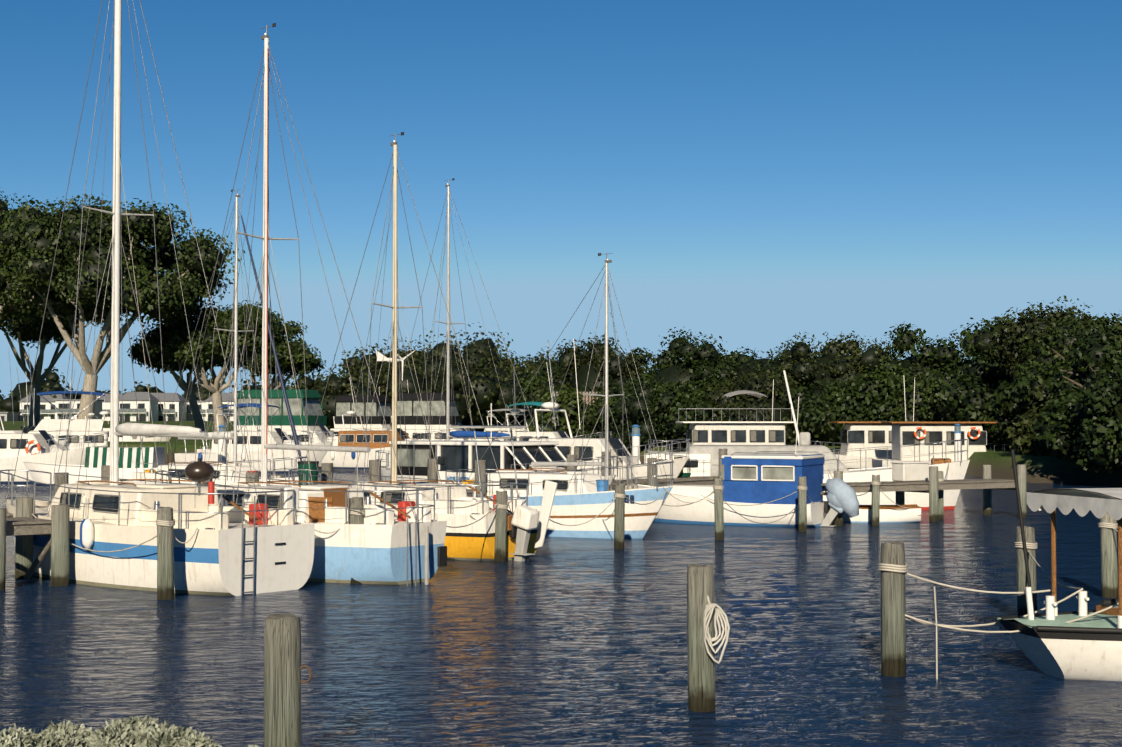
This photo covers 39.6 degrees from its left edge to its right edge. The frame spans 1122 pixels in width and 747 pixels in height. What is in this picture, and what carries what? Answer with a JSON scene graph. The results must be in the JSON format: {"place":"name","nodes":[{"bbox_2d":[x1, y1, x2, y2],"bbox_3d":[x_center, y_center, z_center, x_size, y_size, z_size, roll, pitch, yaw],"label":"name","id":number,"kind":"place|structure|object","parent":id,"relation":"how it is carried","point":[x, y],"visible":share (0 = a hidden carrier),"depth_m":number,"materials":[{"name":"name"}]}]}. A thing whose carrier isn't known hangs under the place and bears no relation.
{"place":"outdoors","nodes":[
{"label":"outdoors","id":0,"kind":"place"},
{"bbox_2d":[0,421,1121,487],"bbox_3d":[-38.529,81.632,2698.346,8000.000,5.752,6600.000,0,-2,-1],"label":"ground","id":1,"kind":"structure","parent":0,"point":[1043,468],"depth_m":75.70,"materials":[{"name":"green plant"}]},
{"bbox_2d":[0,412,20,420],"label":"house","id":2,"kind":"structure","parent":1,"relation":"on","point":[6,416],"depth_m":396.10,"materials":[{"name":"white paint"}]},
{"bbox_2d":[0,191,61,324],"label":"gum tree","id":3,"kind":"object","parent":1,"relation":"on","point":[3,310],"visible":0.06,"depth_m":127.93,"materials":[{"name":"green plant"}]},
{"bbox_2d":[0,497,69,590],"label":"jetty","id":4,"kind":"object","parent":1,"relation":"on","point":[23,526],"visible":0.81,"depth_m":26.45,"materials":[{"name":"grey wood"}]},
{"bbox_2d":[0,367,71,420],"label":"tree","id":5,"kind":"object","parent":1,"relation":"on","point":[49,384],"visible":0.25,"depth_m":412.51,"materials":[{"name":"green plant"}]},
{"bbox_2d":[18,394,67,420],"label":"house","id":6,"kind":"structure","parent":1,"relation":"on","point":[47,410],"depth_m":405.31,"materials":[{"name":"white paint"}]},
{"bbox_2d":[0,311,131,430],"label":"gum tree","id":7,"kind":"object","parent":1,"relation":"on","point":[23,331],"visible":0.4,"depth_m":150.02,"materials":[{"name":"green plant"}]},
{"bbox_2d":[53,399,103,418],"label":"house","id":8,"kind":"structure","parent":1,"relation":"on","point":[61,406],"depth_m":383.52,"materials":[{"name":"white paint"}]},
{"bbox_2d":[62,385,132,398],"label":"tree","id":9,"kind":"object","parent":1,"relation":"on","point":[78,396],"visible":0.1,"depth_m":440.45,"materials":[{"name":"green plant"}]},
{"bbox_2d":[96,394,121,420],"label":"house","id":10,"kind":"structure","parent":1,"relation":"on","point":[107,398],"depth_m":405.63,"materials":[{"name":"white paint"}]},
{"bbox_2d":[0,193,244,418],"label":"gum tree","id":11,"kind":"object","parent":1,"relation":"on","point":[28,239],"visible":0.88,"depth_m":118.86,"materials":[{"name":"green plant"}]},
{"bbox_2d":[0,714,258,746],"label":"bush","id":12,"kind":"object","parent":1,"relation":"on","point":[136,731],"visible":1,"depth_m":5.41,"materials":[{"name":"green plant"}]},
{"bbox_2d":[119,392,158,420],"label":"house","id":13,"kind":"structure","parent":1,"relation":"on","point":[144,403],"depth_m":383.82,"materials":[{"name":"white paint"}]},
{"bbox_2d":[133,381,164,392],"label":"tree","id":14,"kind":"object","parent":1,"relation":"on","point":[140,388],"visible":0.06,"depth_m":463.63,"materials":[{"name":"green plant"}]},
{"bbox_2d":[150,393,188,420],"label":"house","id":15,"kind":"structure","parent":1,"relation":"on","point":[177,409],"depth_m":394.93,"materials":[{"name":"white paint"}]},
{"bbox_2d":[127,327,233,431],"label":"gum tree","id":16,"kind":"object","parent":1,"relation":"on","point":[156,361],"visible":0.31,"depth_m":140.39,"materials":[{"name":"green plant"}]},
{"bbox_2d":[187,401,205,420],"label":"house","id":17,"kind":"structure","parent":1,"relation":"on","point":[190,415],"depth_m":405.86,"materials":[{"name":"white paint"}]},
{"bbox_2d":[182,373,225,400],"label":"tree","id":18,"kind":"object","parent":1,"relation":"on","point":[204,393],"visible":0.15,"depth_m":488.41,"materials":[{"name":"green plant"}]},
{"bbox_2d":[130,295,293,431],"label":"gum tree","id":19,"kind":"object","parent":1,"relation":"on","point":[176,339],"visible":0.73,"depth_m":124.10,"materials":[{"name":"green plant"}]},
{"bbox_2d":[205,393,237,420],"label":"house","id":20,"kind":"structure","parent":1,"relation":"on","point":[225,401],"depth_m":395.04,"materials":[{"name":"white paint"}]},
{"bbox_2d":[230,375,293,392],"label":"tree","id":21,"kind":"object","parent":1,"relation":"on","point":[245,387],"visible":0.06,"depth_m":411.27,"materials":[{"name":"green plant"}]},
{"bbox_2d":[233,320,325,389],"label":"gum tree","id":22,"kind":"object","parent":1,"relation":"on","point":[312,361],"visible":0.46,"depth_m":147.99,"materials":[{"name":"green plant"}]},
{"bbox_2d":[286,361,391,429],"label":"tree","id":23,"kind":"object","parent":1,"relation":"on","point":[336,386],"visible":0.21,"depth_m":171.82,"materials":[{"name":"green plant"}]},
{"bbox_2d":[6,449,726,517],"bbox_3d":[-4.970,3.743,36.794,1.940,3.545,36.074,-1,-2,40],"label":"dock","id":24,"kind":"object","parent":1,"relation":"on","point":[681,479],"visible":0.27,"depth_m":38.98,"materials":[{"name":"grey wood"}]},
{"bbox_2d":[218,425,226,463],"bbox_3d":[-10.710,2.430,49.268,0.309,1.610,0.309,0,-2,-1],"label":"dock pedestal","id":25,"kind":"object","parent":24,"relation":"on","point":[221,428],"visible":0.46,"depth_m":49.17,"materials":[{"name":"white paint"}]},
{"bbox_2d":[631,425,640,458],"bbox_3d":[2.434,2.469,50.598,0.309,1.610,0.309,0,-2,-1],"label":"dock pedestal","id":26,"kind":"object","parent":24,"relation":"on","point":[635,434],"visible":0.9,"depth_m":50.51,"materials":[{"name":"white paint"}]},
{"bbox_2d":[314,343,427,390],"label":"tree","id":27,"kind":"object","parent":1,"relation":"on","point":[357,361],"visible":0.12,"depth_m":186.25,"materials":[{"name":"green plant"}]},
{"bbox_2d":[375,337,460,364],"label":"tree","id":28,"kind":"object","parent":1,"relation":"on","point":[403,351],"visible":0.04,"depth_m":201.81,"materials":[{"name":"green plant"}]},
{"bbox_2d":[372,322,539,430],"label":"tree","id":29,"kind":"object","parent":1,"relation":"on","point":[483,375],"visible":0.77,"depth_m":169.98,"materials":[{"name":"green plant"}]},
{"bbox_2d":[464,370,531,432],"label":"boat","id":30,"kind":"object","parent":1,"relation":"on","point":[496,429],"visible":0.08,"depth_m":122.92,"materials":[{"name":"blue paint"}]},
{"bbox_2d":[461,338,573,424],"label":"tree","id":31,"kind":"object","parent":1,"relation":"on","point":[531,365],"visible":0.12,"depth_m":186.73,"materials":[{"name":"green plant"}]},
{"bbox_2d":[516,362,572,431],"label":"tree","id":32,"kind":"object","parent":1,"relation":"on","point":[532,388],"visible":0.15,"depth_m":116.14,"materials":[{"name":"green plant"}]},
{"bbox_2d":[552,392,603,437],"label":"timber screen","id":33,"kind":"object","parent":1,"relation":"on","point":[587,398],"visible":0.12,"depth_m":104.44,"materials":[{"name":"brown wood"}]},
{"bbox_2d":[527,381,629,443],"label":"tree","id":34,"kind":"object","parent":1,"relation":"on","point":[567,400],"visible":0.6,"depth_m":103.46,"materials":[{"name":"green plant"}]},
{"bbox_2d":[532,332,651,397],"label":"tree","id":35,"kind":"object","parent":1,"relation":"on","point":[582,357],"visible":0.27,"depth_m":110.92,"materials":[{"name":"green plant"}]},
{"bbox_2d":[614,484,625,549],"bbox_3d":[1.276,3.971,34.042,0.299,3.126,0.275,0,-2,-1],"label":"piling","id":36,"kind":"object","parent":1,"relation":"on","point":[619,515],"visible":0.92,"depth_m":33.97,"materials":[{"name":"grey wood"}]},
{"bbox_2d":[589,373,689,447],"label":"tree","id":37,"kind":"object","parent":1,"relation":"on","point":[632,411],"visible":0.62,"depth_m":101.56,"materials":[{"name":"green plant"}]},
{"bbox_2d":[620,347,681,441],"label":"tree","id":38,"kind":"object","parent":1,"relation":"on","point":[641,357],"visible":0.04,"depth_m":114.50,"materials":[{"name":"green plant"}]},
{"bbox_2d":[629,327,731,442],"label":"tree","id":39,"kind":"object","parent":1,"relation":"on","point":[694,364],"visible":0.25,"depth_m":108.53,"materials":[{"name":"green plant"}]},
{"bbox_2d":[646,377,748,450],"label":"tree","id":40,"kind":"object","parent":1,"relation":"on","point":[670,402],"visible":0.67,"depth_m":100.15,"materials":[{"name":"green plant"}]},
{"bbox_2d":[713,478,723,539],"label":"piling","id":41,"kind":"object","parent":1,"relation":"on","point":[718,487],"visible":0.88,"depth_m":36.61,"materials":[{"name":"grey wood"}]},
{"bbox_2d":[695,366,806,444],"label":"tree","id":42,"kind":"object","parent":1,"relation":"on","point":[761,385],"visible":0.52,"depth_m":98.82,"materials":[{"name":"green plant"}]},
{"bbox_2d":[711,346,819,397],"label":"tree","id":43,"kind":"object","parent":1,"relation":"on","point":[738,363],"visible":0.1,"depth_m":107.09,"materials":[{"name":"green plant"}]},
{"bbox_2d":[770,341,821,359],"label":"tree","id":44,"kind":"object","parent":1,"relation":"on","point":[785,352],"depth_m":110.75,"materials":[{"name":"green plant"}]},
{"bbox_2d":[775,375,872,445],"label":"tree","id":45,"kind":"object","parent":1,"relation":"on","point":[816,411],"visible":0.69,"depth_m":97.09,"materials":[{"name":"green plant"}]},
{"bbox_2d":[777,330,897,443],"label":"tree","id":46,"kind":"object","parent":1,"relation":"on","point":[835,361],"visible":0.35,"depth_m":104.62,"materials":[{"name":"green plant"}]},
{"bbox_2d":[871,475,880,525],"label":"piling","id":47,"kind":"object","parent":1,"relation":"on","point":[875,504],"visible":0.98,"depth_m":41.57,"materials":[{"name":"grey wood"}]},
{"bbox_2d":[830,367,930,431],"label":"tree","id":48,"kind":"object","parent":1,"relation":"on","point":[873,387],"visible":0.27,"depth_m":96.39,"materials":[{"name":"green plant"}]},
{"bbox_2d":[865,361,965,421],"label":"tree","id":49,"kind":"object","parent":1,"relation":"on","point":[920,400],"visible":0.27,"depth_m":93.70,"materials":[{"name":"green plant"}]},
{"bbox_2d":[866,321,965,380],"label":"tree","id":50,"kind":"object","parent":1,"relation":"on","point":[926,357],"visible":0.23,"depth_m":102.30,"materials":[{"name":"green plant"}]},
{"bbox_2d":[820,461,1026,525],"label":"jetty","id":51,"kind":"object","parent":1,"relation":"on","point":[909,476],"visible":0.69,"depth_m":43.88,"materials":[{"name":"grey wood"}]},
{"bbox_2d":[938,471,943,518],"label":"piling","id":52,"kind":"object","parent":1,"relation":"on","point":[941,496],"visible":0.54,"depth_m":44.16,"materials":[{"name":"grey wood"}]},
{"bbox_2d":[953,424,961,460],"bbox_3d":[15.841,2.815,62.237,0.309,1.610,0.309,0,-2,-1],"label":"dock pedestal","id":53,"kind":"object","parent":1,"relation":"on","point":[957,432],"visible":0.94,"depth_m":62.14,"materials":[{"name":"white paint"}]},
{"bbox_2d":[926,371,1013,447],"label":"tree","id":54,"kind":"object","parent":1,"relation":"on","point":[962,401],"visible":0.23,"depth_m":88.73,"materials":[{"name":"green plant"}]},
{"bbox_2d":[956,313,1050,445],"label":"tree","id":55,"kind":"object","parent":1,"relation":"on","point":[985,371],"visible":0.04,"depth_m":91.72,"materials":[{"name":"green plant"}]},
{"bbox_2d":[982,373,1038,450],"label":"tree","id":56,"kind":"object","parent":1,"relation":"on","point":[1009,403],"visible":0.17,"depth_m":83.04,"materials":[{"name":"green plant"}]},
{"bbox_2d":[999,326,1055,410],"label":"tree","id":57,"kind":"object","parent":1,"relation":"on","point":[1011,364],"depth_m":83.94,"materials":[{"name":"green plant"}]},
{"bbox_2d":[1002,378,1064,455],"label":"tree","id":58,"kind":"object","parent":1,"relation":"on","point":[1021,434],"visible":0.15,"depth_m":74.09,"materials":[{"name":"green plant"}]},
{"bbox_2d":[974,295,1115,369],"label":"gum tree","id":59,"kind":"object","parent":1,"relation":"on","point":[1012,331],"visible":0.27,"depth_m":84.48,"materials":[{"name":"green plant"}]},
{"bbox_2d":[1013,311,1115,407],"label":"tree","id":60,"kind":"object","parent":1,"relation":"on","point":[1038,365],"visible":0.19,"depth_m":75.80,"materials":[{"name":"green plant"}]},
{"bbox_2d":[1015,310,1121,377],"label":"gum tree","id":61,"kind":"object","parent":1,"relation":"on","point":[1061,340],"visible":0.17,"depth_m":76.70,"materials":[{"name":"green plant"}]},
{"bbox_2d":[1028,376,1119,468],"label":"tree","id":62,"kind":"object","parent":1,"relation":"on","point":[1058,431],"visible":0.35,"depth_m":67.61,"materials":[{"name":"green plant"}]},
{"bbox_2d":[1042,334,1121,410],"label":"tree","id":63,"kind":"object","parent":1,"relation":"on","point":[1090,358],"visible":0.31,"depth_m":70.06,"materials":[{"name":"green plant"}]},
{"bbox_2d":[1071,355,1121,472],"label":"tree","id":64,"kind":"object","parent":1,"relation":"on","point":[1101,437],"visible":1,"depth_m":63.65,"materials":[{"name":"green plant"}]},
{"bbox_2d":[0,0,1121,398],"label":"sky","id":65,"kind":"structure","parent":0,"point":[758,174],"materials":[{"name":"blue"}]},
{"bbox_2d":[945,322,990,377],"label":"tree","id":66,"kind":"object","parent":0,"point":[964,348],"depth_m":100.68,"materials":[{"name":"green plant"}]},
{"label":"water","id":67,"kind":"structure","parent":0,"visible":0},
{"bbox_2d":[0,355,70,444],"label":"boat","id":68,"kind":"object","parent":67,"relation":"in","point":[25,429],"visible":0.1,"depth_m":89.84,"materials":[{"name":"white paint"}]},
{"bbox_2d":[0,348,107,483],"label":"sport cruiser","id":69,"kind":"object","parent":67,"relation":"in","point":[41,447],"visible":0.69,"depth_m":69.18,"materials":[{"name":"white paint"}]},
{"bbox_2d":[26,361,143,449],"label":"boat","id":70,"kind":"object","parent":67,"relation":"on","point":[77,427],"visible":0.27,"depth_m":89.25,"materials":[{"name":"blue paint"}]},
{"bbox_2d":[23,446,164,485],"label":"boat","id":71,"kind":"object","parent":67,"relation":"in","point":[129,457],"visible":0.44,"depth_m":66.23,"materials":[{"name":"blue paint"}]},
{"bbox_2d":[85,369,170,441],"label":"cruiser","id":72,"kind":"object","parent":67,"relation":"on","point":[134,438],"visible":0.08,"depth_m":117.53,"materials":[{"name":"white paint"}]},
{"bbox_2d":[0,0,314,595],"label":"sailboat","id":73,"kind":"object","parent":67,"relation":"in","point":[237,550],"visible":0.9,"depth_m":26.37,"materials":[{"name":"paint"}]},
{"bbox_2d":[156,507,174,599],"bbox_3d":[-6.232,3.675,24.530,0.313,3.153,0.298,0,-2,-1],"label":"piling","id":74,"kind":"object","parent":67,"relation":"in","point":[165,522],"visible":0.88,"depth_m":24.44,"materials":[{"name":"grey wood"}]},
{"bbox_2d":[122,189,307,489],"bbox_3d":[-10.210,-0.477,47.154,7.492,10.147,2.764,-1,-2,39],"label":"yacht","id":75,"kind":"object","parent":67,"relation":"in","point":[182,466],"visible":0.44,"depth_m":46.69,"materials":[{"name":"white paint"}]},
{"bbox_2d":[175,368,333,472],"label":"motorboat","id":76,"kind":"object","parent":67,"relation":"on","point":[254,438],"visible":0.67,"depth_m":83.18,"materials":[{"name":"blue paint"}]},
{"bbox_2d":[264,613,300,746],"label":"piling","id":77,"kind":"object","parent":67,"relation":"in","point":[282,683],"visible":1,"depth_m":12.02,"materials":[{"name":"grey wood"}]},
{"bbox_2d":[197,365,390,452],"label":"boat","id":78,"kind":"object","parent":67,"relation":"on","point":[313,404],"visible":0.19,"depth_m":95.71,"materials":[{"name":"fabric"}]},
{"bbox_2d":[155,23,446,585],"bbox_3d":[-5.260,-1.292,29.262,7.683,10.782,2.540,-1,-2,40],"label":"sailboat","id":79,"kind":"object","parent":67,"relation":"in","point":[402,542],"visible":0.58,"depth_m":27.56,"materials":[{"name":"paint"}]},
{"bbox_2d":[349,497,365,583],"bbox_3d":[-3.524,3.727,26.905,0.331,3.190,0.320,0,-2,-1],"label":"piling","id":80,"kind":"object","parent":67,"relation":"in","point":[356,516],"visible":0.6,"depth_m":26.84,"materials":[{"name":"grey wood"}]},
{"bbox_2d":[330,369,391,435],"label":"boat","id":81,"kind":"object","parent":67,"relation":"on","point":[344,404],"visible":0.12,"depth_m":119.30,"materials":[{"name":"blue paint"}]},
{"bbox_2d":[301,379,445,468],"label":"motorboat","id":82,"kind":"object","parent":67,"relation":"in","point":[336,458],"visible":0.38,"depth_m":89.98,"materials":[{"name":"white paint"}]},
{"bbox_2d":[288,132,557,560],"bbox_3d":[-3.266,-0.529,33.591,7.637,9.434,2.623,-1,-2,40],"label":"sailboat","id":83,"kind":"object","parent":67,"relation":"on","point":[456,506],"visible":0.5,"depth_m":32.02,"materials":[{"name":"paint"}]},
{"bbox_2d":[353,382,521,440],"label":"cabin cruiser","id":84,"kind":"object","parent":67,"relation":"on","point":[410,402],"visible":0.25,"depth_m":107.98,"materials":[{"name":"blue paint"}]},
{"bbox_2d":[375,178,536,481],"bbox_3d":[-3.261,-0.893,51.444,7.992,11.233,3.022,-1,-2,39],"label":"yacht","id":85,"kind":"object","parent":67,"relation":"in","point":[386,470],"visible":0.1,"depth_m":51.82,"materials":[{"name":"white paint"}]},
{"bbox_2d":[376,348,617,485],"bbox_3d":[-1.794,1.859,43.718,7.992,5.207,2.995,-1,-2,37],"label":"cabin cruiser","id":86,"kind":"object","parent":67,"relation":"on","point":[453,454],"visible":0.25,"depth_m":43.31,"materials":[{"name":"white paint"}]},
{"bbox_2d":[494,490,507,561],"bbox_3d":[-1.203,3.886,31.028,0.315,3.116,0.295,0,-2,-1],"label":"piling","id":87,"kind":"object","parent":67,"relation":"in","point":[500,549],"visible":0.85,"depth_m":30.94,"materials":[{"name":"grey wood"}]},
{"bbox_2d":[471,362,611,440],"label":"boat","id":88,"kind":"object","parent":67,"relation":"on","point":[560,434],"visible":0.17,"depth_m":79.03,"materials":[{"name":"white paint"},{"name":"glass"},{"name":"canvas"}]},
{"bbox_2d":[445,253,673,538],"bbox_3d":[-0.037,0.717,38.843,6.993,7.282,2.777,-1,-2,40],"label":"sailboat","id":89,"kind":"object","parent":67,"relation":"on","point":[581,496],"visible":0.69,"depth_m":37.48,"materials":[{"name":"white paint"}]},
{"bbox_2d":[0,462,1121,746],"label":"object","id":90,"kind":"object","parent":67,"relation":"on","point":[566,642],"visible":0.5,"depth_m":19.14,"materials":[{"name":"blue liquid"}]},
{"bbox_2d":[32,463,1117,683],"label":"mooring lines","id":91,"kind":"object","parent":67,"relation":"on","point":[708,616],"visible":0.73,"depth_m":17.14,"materials":[{"name":"fabric"}]},
{"bbox_2d":[464,339,689,479],"bbox_3d":[0.505,1.752,49.280,7.997,5.745,2.898,-1,-2,34],"label":"boat","id":92,"kind":"object","parent":67,"relation":"on","point":[594,446],"visible":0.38,"depth_m":48.23,"materials":[{"name":"white paint"},{"name":"glass"},{"name":"stainless steel"}]},
{"bbox_2d":[687,564,715,711],"bbox_3d":[1.373,3.414,15.176,0.292,3.120,0.294,0,-2,-1],"label":"piling","id":93,"kind":"object","parent":67,"relation":"in","point":[701,662],"visible":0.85,"depth_m":15.08,"materials":[{"name":"grey wood"}]},
{"bbox_2d":[647,379,793,452],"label":"houseboat","id":94,"kind":"object","parent":67,"relation":"on","point":[741,432],"visible":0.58,"depth_m":91.12,"materials":[{"name":"white paint"}]},
{"bbox_2d":[624,397,858,526],"bbox_3d":[4.796,2.562,42.526,6.803,3.837,2.100,-1,-2,27],"label":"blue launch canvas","id":95,"kind":"object","parent":67,"relation":"on","point":[755,478],"visible":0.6,"depth_m":41.30,"materials":[{"name":"paint"}]},
{"bbox_2d":[797,476,806,531],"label":"piling","id":96,"kind":"object","parent":67,"relation":"in","point":[802,503],"visible":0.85,"depth_m":39.26,"materials":[{"name":"grey wood"}]},
{"bbox_2d":[644,370,969,509],"bbox_3d":[7.689,2.258,49.810,10.490,4.731,3.237,0,-2,7],"label":"boat","id":97,"kind":"object","parent":67,"relation":"on","point":[703,460],"visible":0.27,"depth_m":48.91,"materials":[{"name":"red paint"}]},
{"bbox_2d":[814,378,931,468],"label":"houseboat","id":98,"kind":"object","parent":67,"relation":"on","point":[865,435],"visible":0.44,"depth_m":88.11,"materials":[{"name":"white paint"}]},
{"bbox_2d":[833,504,920,522],"bbox_3d":[8.039,3.905,43.413,3.800,0.723,1.473,0,-2,7],"label":"white dinghy","id":99,"kind":"object","parent":67,"relation":"on","point":[894,514],"visible":0.5,"depth_m":42.63,"materials":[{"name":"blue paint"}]},
{"bbox_2d":[878,541,907,676],"bbox_3d":[3.676,3.446,17.215,0.328,3.177,0.320,0,-2,-1],"label":"piling","id":100,"kind":"object","parent":67,"relation":"in","point":[893,567],"visible":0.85,"depth_m":17.14,"materials":[{"name":"grey wood"}]},
{"bbox_2d":[872,375,1007,467],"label":"houseboat","id":101,"kind":"object","parent":67,"relation":"on","point":[917,433],"visible":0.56,"depth_m":81.66,"materials":[{"name":"white paint"}]},
{"bbox_2d":[1014,526,1037,614],"bbox_3d":[6.493,3.648,21.712,0.333,3.039,0.313,0,-2,-1],"label":"piling","id":102,"kind":"object","parent":67,"relation":"in","point":[1031,546],"visible":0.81,"depth_m":21.64,"materials":[{"name":"grey wood"}]},
{"bbox_2d":[997,449,1121,681],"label":"boat","id":103,"kind":"object","parent":67,"relation":"on","point":[1052,641],"visible":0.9,"depth_m":16.87,"materials":[{"name":"white paint"}]},
{"bbox_2d":[1098,511,1117,597],"bbox_3d":[8.699,3.680,24.747,0.309,3.155,0.301,0,-2,-1],"label":"piling","id":104,"kind":"object","parent":67,"relation":"in","point":[1109,563],"visible":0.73,"depth_m":24.67,"materials":[{"name":"grey wood"}]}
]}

